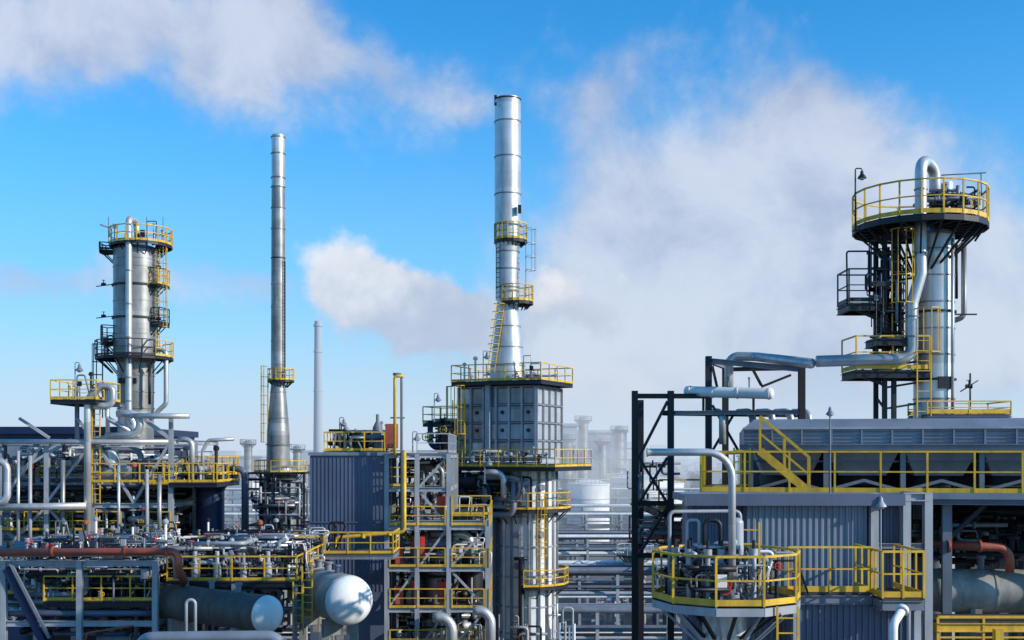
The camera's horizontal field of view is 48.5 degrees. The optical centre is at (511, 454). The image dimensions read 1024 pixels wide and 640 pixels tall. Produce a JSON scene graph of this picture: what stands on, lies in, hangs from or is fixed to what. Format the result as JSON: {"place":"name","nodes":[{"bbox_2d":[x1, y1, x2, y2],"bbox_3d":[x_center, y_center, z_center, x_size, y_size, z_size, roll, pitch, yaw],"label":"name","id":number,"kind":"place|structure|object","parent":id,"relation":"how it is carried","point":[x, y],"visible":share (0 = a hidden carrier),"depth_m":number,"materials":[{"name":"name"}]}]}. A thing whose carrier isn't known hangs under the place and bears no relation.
{"place":"outdoors","nodes":[
{"label":"outdoors","id":0,"kind":"place"},
{"bbox_2d":[92,216,173,453],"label":"distillation column","id":1,"kind":"structure","parent":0,"point":[136,285],"depth_m":78.83,"materials":[{"name":"metal"}]},
{"bbox_2d":[308,414,396,639],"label":"clad equipment house","id":2,"kind":"structure","parent":0,"point":[346,485],"depth_m":66.00,"materials":[{"name":"grey paint"}]},
{"bbox_2d":[339,417,346,447],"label":"platform lamp","id":3,"kind":"object","parent":2,"relation":"on","point":[344,424],"visible":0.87,"depth_m":67.96,"materials":[{"name":"grey metal"}]},
{"bbox_2d":[224,457,737,624],"bbox_3d":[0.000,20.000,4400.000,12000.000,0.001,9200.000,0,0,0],"label":"ground","id":4,"kind":"structure","parent":0,"point":[585,619],"depth_m":168.17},
{"bbox_2d":[0,427,198,639],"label":"warehouse building","id":5,"kind":"structure","parent":4,"relation":"on","point":[31,433],"depth_m":90.00,"materials":[{"name":"paint"}]},
{"bbox_2d":[0,517,207,639],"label":"valve skid structure","id":6,"kind":"object","parent":4,"relation":"on","point":[68,597],"visible":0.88,"depth_m":50.60,"materials":[{"name":"paint"}]},
{"bbox_2d":[0,372,239,639],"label":"pipe rack structure","id":7,"kind":"object","parent":4,"relation":"on","point":[179,502],"visible":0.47,"depth_m":66.72,"materials":[{"name":"paint"}]},
{"bbox_2d":[73,362,82,399],"bbox_3d":[-24.775,-4.179,65.000,0.575,2.164,0.439,0,0,0],"label":"platform lamp","id":8,"kind":"object","parent":7,"relation":"on","point":[79,369],"visible":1,"depth_m":64.97,"materials":[{"name":"grey metal"}]},
{"bbox_2d":[0,382,247,540],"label":"process piping","id":9,"kind":"object","parent":7,"relation":"on","point":[122,437],"visible":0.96,"depth_m":65.45,"materials":[{"name":"metal"}]},
{"bbox_2d":[181,456,238,630],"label":"surge vessel","id":10,"kind":"object","parent":4,"relation":"on","point":[210,502],"visible":0.54,"depth_m":69.28,"materials":[{"name":"metal"}]},
{"bbox_2d":[137,598,284,639],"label":"insulated pipeline","id":11,"kind":"object","parent":4,"relation":"on","point":[186,634],"visible":1,"depth_m":37.84,"materials":[{"name":"paint"}]},
{"bbox_2d":[146,577,282,630],"bbox_3d":[-12.995,12.724,49.250,8.234,14.552,1.605,0,0,38],"label":"pressure vessel","id":12,"kind":"object","parent":4,"relation":"on","point":[237,610],"visible":0.79,"depth_m":48.01,"materials":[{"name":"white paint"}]},
{"bbox_2d":[0,546,189,639],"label":"pipe","id":13,"kind":"object","parent":12,"relation":"attached to","point":[125,551],"visible":0.98,"depth_m":49.27,"materials":[{"name":"red metal"}]},
{"bbox_2d":[199,456,266,476],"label":"factory building","id":14,"kind":"structure","parent":4,"relation":"on","point":[241,459],"depth_m":520.00,"materials":[{"name":"grey metal"}]},
{"bbox_2d":[225,477,258,510],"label":"storage tank","id":15,"kind":"object","parent":4,"relation":"on","point":[237,501],"visible":0.02,"depth_m":371.19,"materials":[{"name":"white metal"}]},
{"bbox_2d":[146,518,399,639],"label":"manifold platform","id":16,"kind":"structure","parent":4,"relation":"on","point":[272,562],"depth_m":52.32,"materials":[{"name":"metal"}]},
{"bbox_2d":[330,451,405,560],"bbox_3d":[-9.794,3.486,64.900,7.532,7.350,0.300,0,0,0],"label":"gas pipe","id":17,"kind":"object","parent":16,"relation":"on","point":[365,535],"visible":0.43,"depth_m":64.80,"materials":[{"name":"yellow metal"}]},
{"bbox_2d":[247,460,309,624],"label":"cylindrical heater","id":18,"kind":"object","parent":4,"relation":"on","point":[282,489],"visible":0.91,"depth_m":107.59,"materials":[{"name":"metal"}]},
{"bbox_2d":[261,133,293,466],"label":"steel chimney","id":19,"kind":"object","parent":18,"relation":"on","point":[278,444],"visible":0.99,"depth_m":109.40,"materials":[{"name":"metal"}]},
{"bbox_2d":[313,321,322,451],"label":"concrete chimney","id":20,"kind":"object","parent":4,"relation":"on","point":[318,426],"visible":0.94,"depth_m":358.89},
{"bbox_2d":[287,559,372,639],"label":"pressure vessel","id":21,"kind":"object","parent":4,"relation":"on","point":[342,604],"visible":0.83,"depth_m":50.19,"materials":[{"name":"paint"}]},
{"bbox_2d":[384,424,495,639],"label":"process platform structure","id":22,"kind":"object","parent":4,"relation":"on","point":[442,595],"visible":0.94,"depth_m":65.63,"materials":[{"name":"paint"}]},
{"bbox_2d":[390,373,404,529],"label":"vent pipe","id":23,"kind":"object","parent":22,"relation":"attached to","point":[394,417],"visible":1,"depth_m":65.12,"materials":[{"name":"yellow metal"}]},
{"bbox_2d":[412,431,420,451],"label":"platform lamp","id":24,"kind":"object","parent":22,"relation":"attached to","point":[414,439],"visible":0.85,"depth_m":65.97,"materials":[{"name":"grey metal"}]},
{"bbox_2d":[433,393,441,421],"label":"platform lamp","id":25,"kind":"object","parent":22,"relation":"on","point":[437,399],"visible":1,"depth_m":73.97,"materials":[{"name":"grey metal"}]},
{"bbox_2d":[483,456,492,483],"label":"platform lamp","id":26,"kind":"object","parent":22,"relation":"attached to","point":[488,463],"visible":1,"depth_m":65.96,"materials":[{"name":"grey metal"}]},
{"bbox_2d":[221,603,681,639],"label":"pipe rack","id":27,"kind":"object","parent":4,"relation":"on","point":[594,630],"visible":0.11,"depth_m":96.25,"materials":[{"name":"metal"}]},
{"bbox_2d":[225,511,680,560],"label":"pipe rack","id":28,"kind":"object","parent":4,"relation":"on","point":[619,525],"visible":0.05,"depth_m":195.16,"materials":[{"name":"metal"}]},
{"bbox_2d":[225,504,681,543],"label":"pipe rack","id":29,"kind":"object","parent":4,"relation":"on","point":[582,506],"visible":0.06,"depth_m":235.63,"materials":[{"name":"metal"}]},
{"bbox_2d":[227,415,681,624],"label":"process units","id":30,"kind":"object","parent":4,"relation":"on","point":[620,465],"visible":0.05,"depth_m":269.82,"materials":[{"name":"paint"}]},
{"bbox_2d":[425,470,483,510],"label":"workshop building","id":31,"kind":"structure","parent":4,"relation":"on","point":[436,471],"depth_m":300.00,"materials":[{"name":"grey metal"}]},
{"bbox_2d":[241,565,679,624],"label":"pipe rack","id":32,"kind":"object","parent":4,"relation":"on","point":[615,571],"visible":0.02,"depth_m":112.67,"materials":[{"name":"metal"}]},
{"bbox_2d":[225,488,699,529],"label":"pipe rack","id":33,"kind":"object","parent":4,"relation":"on","point":[232,498],"visible":0.06,"depth_m":280.15,"materials":[{"name":"metal"}]},
{"bbox_2d":[210,441,737,487],"bbox_3d":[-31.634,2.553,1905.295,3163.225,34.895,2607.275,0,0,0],"label":"distant city","id":34,"kind":"object","parent":4,"relation":"on","point":[717,463],"visible":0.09,"depth_m":1169.87,"materials":[{"name":"concrete"}]},
{"bbox_2d":[306,533,681,602],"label":"pipe rack","id":35,"kind":"object","parent":4,"relation":"on","point":[586,551],"visible":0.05,"depth_m":147.12,"materials":[{"name":"metal"}]},
{"bbox_2d":[422,355,591,625],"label":"process heater","id":36,"kind":"object","parent":4,"relation":"on","point":[504,420],"visible":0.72,"depth_m":76.02,"materials":[{"name":"metal"}]},
{"bbox_2d":[483,351,489,380],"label":"platform lamp","id":37,"kind":"object","parent":36,"relation":"attached to","point":[486,356],"visible":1,"depth_m":74.97,"materials":[{"name":"grey metal"}]},
{"bbox_2d":[487,95,535,380],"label":"furnace stack","id":38,"kind":"object","parent":36,"relation":"on","point":[509,243],"visible":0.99,"depth_m":76.53,"materials":[{"name":"metal"}]},
{"bbox_2d":[485,469,570,639],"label":"radiant furnace","id":39,"kind":"object","parent":4,"relation":"on","point":[530,586],"visible":0.93,"depth_m":75.64,"materials":[{"name":"white paint"}]},
{"bbox_2d":[396,561,679,624],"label":"pipe rack","id":40,"kind":"object","parent":4,"relation":"on","point":[578,579],"visible":0.03,"depth_m":129.99,"materials":[{"name":"metal"}]},
{"bbox_2d":[397,530,679,580],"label":"pipe rack","id":41,"kind":"object","parent":4,"relation":"on","point":[576,542],"visible":0.02,"depth_m":169.89,"materials":[{"name":"metal"}]},
{"bbox_2d":[547,604,575,639],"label":"burner piping","id":42,"kind":"object","parent":4,"relation":"on","point":[563,622],"visible":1,"depth_m":72.00,"materials":[{"name":"paint"}]},
{"bbox_2d":[397,462,736,496],"bbox_3d":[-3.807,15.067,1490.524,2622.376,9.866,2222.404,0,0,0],"label":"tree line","id":43,"kind":"object","parent":4,"relation":"on","point":[692,475],"visible":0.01,"depth_m":662.50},
{"bbox_2d":[559,423,577,518],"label":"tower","id":44,"kind":"structure","parent":4,"relation":"on","point":[570,428],"depth_m":340.00,"materials":[{"name":"grey metal"}]},
{"bbox_2d":[566,478,609,541],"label":"storage tank","id":45,"kind":"object","parent":4,"relation":"on","point":[589,491],"visible":0.64,"depth_m":255.73,"materials":[{"name":"white metal"}]},
{"bbox_2d":[577,430,628,477],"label":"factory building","id":46,"kind":"structure","parent":4,"relation":"on","point":[594,445],"depth_m":350.00,"materials":[{"name":"grey metal"}]},
{"bbox_2d":[606,473,666,529],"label":"storage tank","id":47,"kind":"object","parent":4,"relation":"on","point":[618,477],"visible":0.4,"depth_m":293.12,"materials":[{"name":"white metal"}]},
{"bbox_2d":[674,481,684,520],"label":"storage tank","id":48,"kind":"object","parent":4,"relation":"on","point":[678,484],"visible":0.11,"depth_m":324.87,"materials":[{"name":"white metal"}]},
{"bbox_2d":[627,356,805,639],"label":"pipe support frame","id":49,"kind":"object","parent":4,"relation":"on","point":[659,510],"visible":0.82,"depth_m":41.89,"materials":[{"name":"metal"}]},
{"bbox_2d":[684,377,773,410],"bbox_3d":[7.914,-2.220,41.650,3.338,1.306,0.440,0,0,25],"label":"pipe","id":50,"kind":"object","parent":49,"relation":"attached to","point":[753,394],"visible":1,"depth_m":41.44,"materials":[{"name":"silver metal"}]},
{"bbox_2d":[662,352,815,443],"bbox_3d":[8.293,-2.089,39.909,5.469,3.455,5.580,0,0,0],"label":"overhead pipeline","id":51,"kind":"object","parent":49,"relation":"attached to","point":[803,362],"visible":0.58,"depth_m":41.62,"materials":[{"name":"metal"}]},
{"bbox_2d":[652,509,808,639],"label":"vertical separator","id":52,"kind":"object","parent":4,"relation":"on","point":[700,590],"visible":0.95,"depth_m":26.07,"materials":[{"name":"metal"}]},
{"bbox_2d":[646,448,739,599],"bbox_3d":[4.131,1.575,25.950,2.117,3.452,0.340,0,0,0],"label":"gooseneck vent","id":53,"kind":"object","parent":52,"relation":"attached to","point":[724,460],"visible":0.95,"depth_m":25.88,"materials":[{"name":"metal"}]},
{"bbox_2d":[736,455,739,483],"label":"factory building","id":54,"kind":"structure","parent":4,"relation":"on","point":[738,456],"depth_m":441.96,"materials":[{"name":"grey metal"}]},
{"bbox_2d":[673,491,932,639],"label":"corrugated shelter","id":55,"kind":"object","parent":4,"relation":"on","point":[786,519],"visible":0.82,"depth_m":29.47,"materials":[{"name":"paint"}]},
{"bbox_2d":[826,407,833,492],"bbox_3d":[8.555,-0.097,30.600,0.240,2.371,0.234,0,0,0],"label":"platform lamp","id":56,"kind":"object","parent":55,"relation":"on","point":[829,413],"visible":0.83,"depth_m":30.58,"materials":[{"name":"grey metal"}]},
{"bbox_2d":[875,496,886,587],"bbox_3d":[9.450,2.523,29.150,0.300,2.913,0.292,0,0,0],"label":"shelter lamp","id":57,"kind":"object","parent":55,"relation":"attached to","point":[880,504],"visible":0.81,"depth_m":29.13,"materials":[{"name":"metal"}]},
{"bbox_2d":[779,544,925,639],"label":"access walkway","id":58,"kind":"structure","parent":4,"relation":"on","point":[859,611],"depth_m":27.56,"materials":[{"name":"yellow paint"}]},
{"bbox_2d":[700,416,1023,639],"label":"air cooled heat exchanger","id":59,"kind":"object","parent":4,"relation":"on","point":[978,463],"visible":0.57,"depth_m":32.79,"materials":[{"name":"grey paint"}]},
{"bbox_2d":[889,604,908,639],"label":"drain pipe","id":60,"kind":"object","parent":4,"relation":"on","point":[901,610],"visible":1,"depth_m":24.02,"materials":[{"name":"white metal"}]},
{"bbox_2d":[815,156,1011,639],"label":"fractionation column","id":61,"kind":"structure","parent":4,"relation":"on","point":[941,224],"depth_m":37.35,"materials":[{"name":"metal"}]},
{"bbox_2d":[851,168,865,231],"bbox_3d":[11.544,-8.467,37.800,0.470,2.100,0.292,0,0,0],"label":"platform lamp","id":62,"kind":"object","parent":61,"relation":"on","point":[861,176],"visible":1,"depth_m":37.77,"materials":[{"name":"metal"}]},
{"bbox_2d":[911,517,1023,639],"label":"service platform","id":63,"kind":"structure","parent":4,"relation":"on","point":[997,625],"depth_m":29.93,"materials":[{"name":"yellow paint"}]},
{"bbox_2d":[933,555,1023,639],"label":"storage drum","id":64,"kind":"object","parent":4,"relation":"on","point":[980,589],"visible":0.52,"depth_m":31.39,"materials":[{"name":"grey painted steel"}]},
{"bbox_2d":[916,538,1013,572],"bbox_3d":[12.369,2.780,31.139,2.519,0.882,0.990,0,0,25],"label":"pipe","id":65,"kind":"object","parent":64,"relation":"attached to","point":[979,546],"visible":0.97,"depth_m":30.94,"materials":[{"name":"red metal"}]},
{"bbox_2d":[0,0,1023,456],"label":"sky","id":66,"kind":"structure","parent":0,"point":[688,167],"materials":[{"name":"blue"}]}
]}

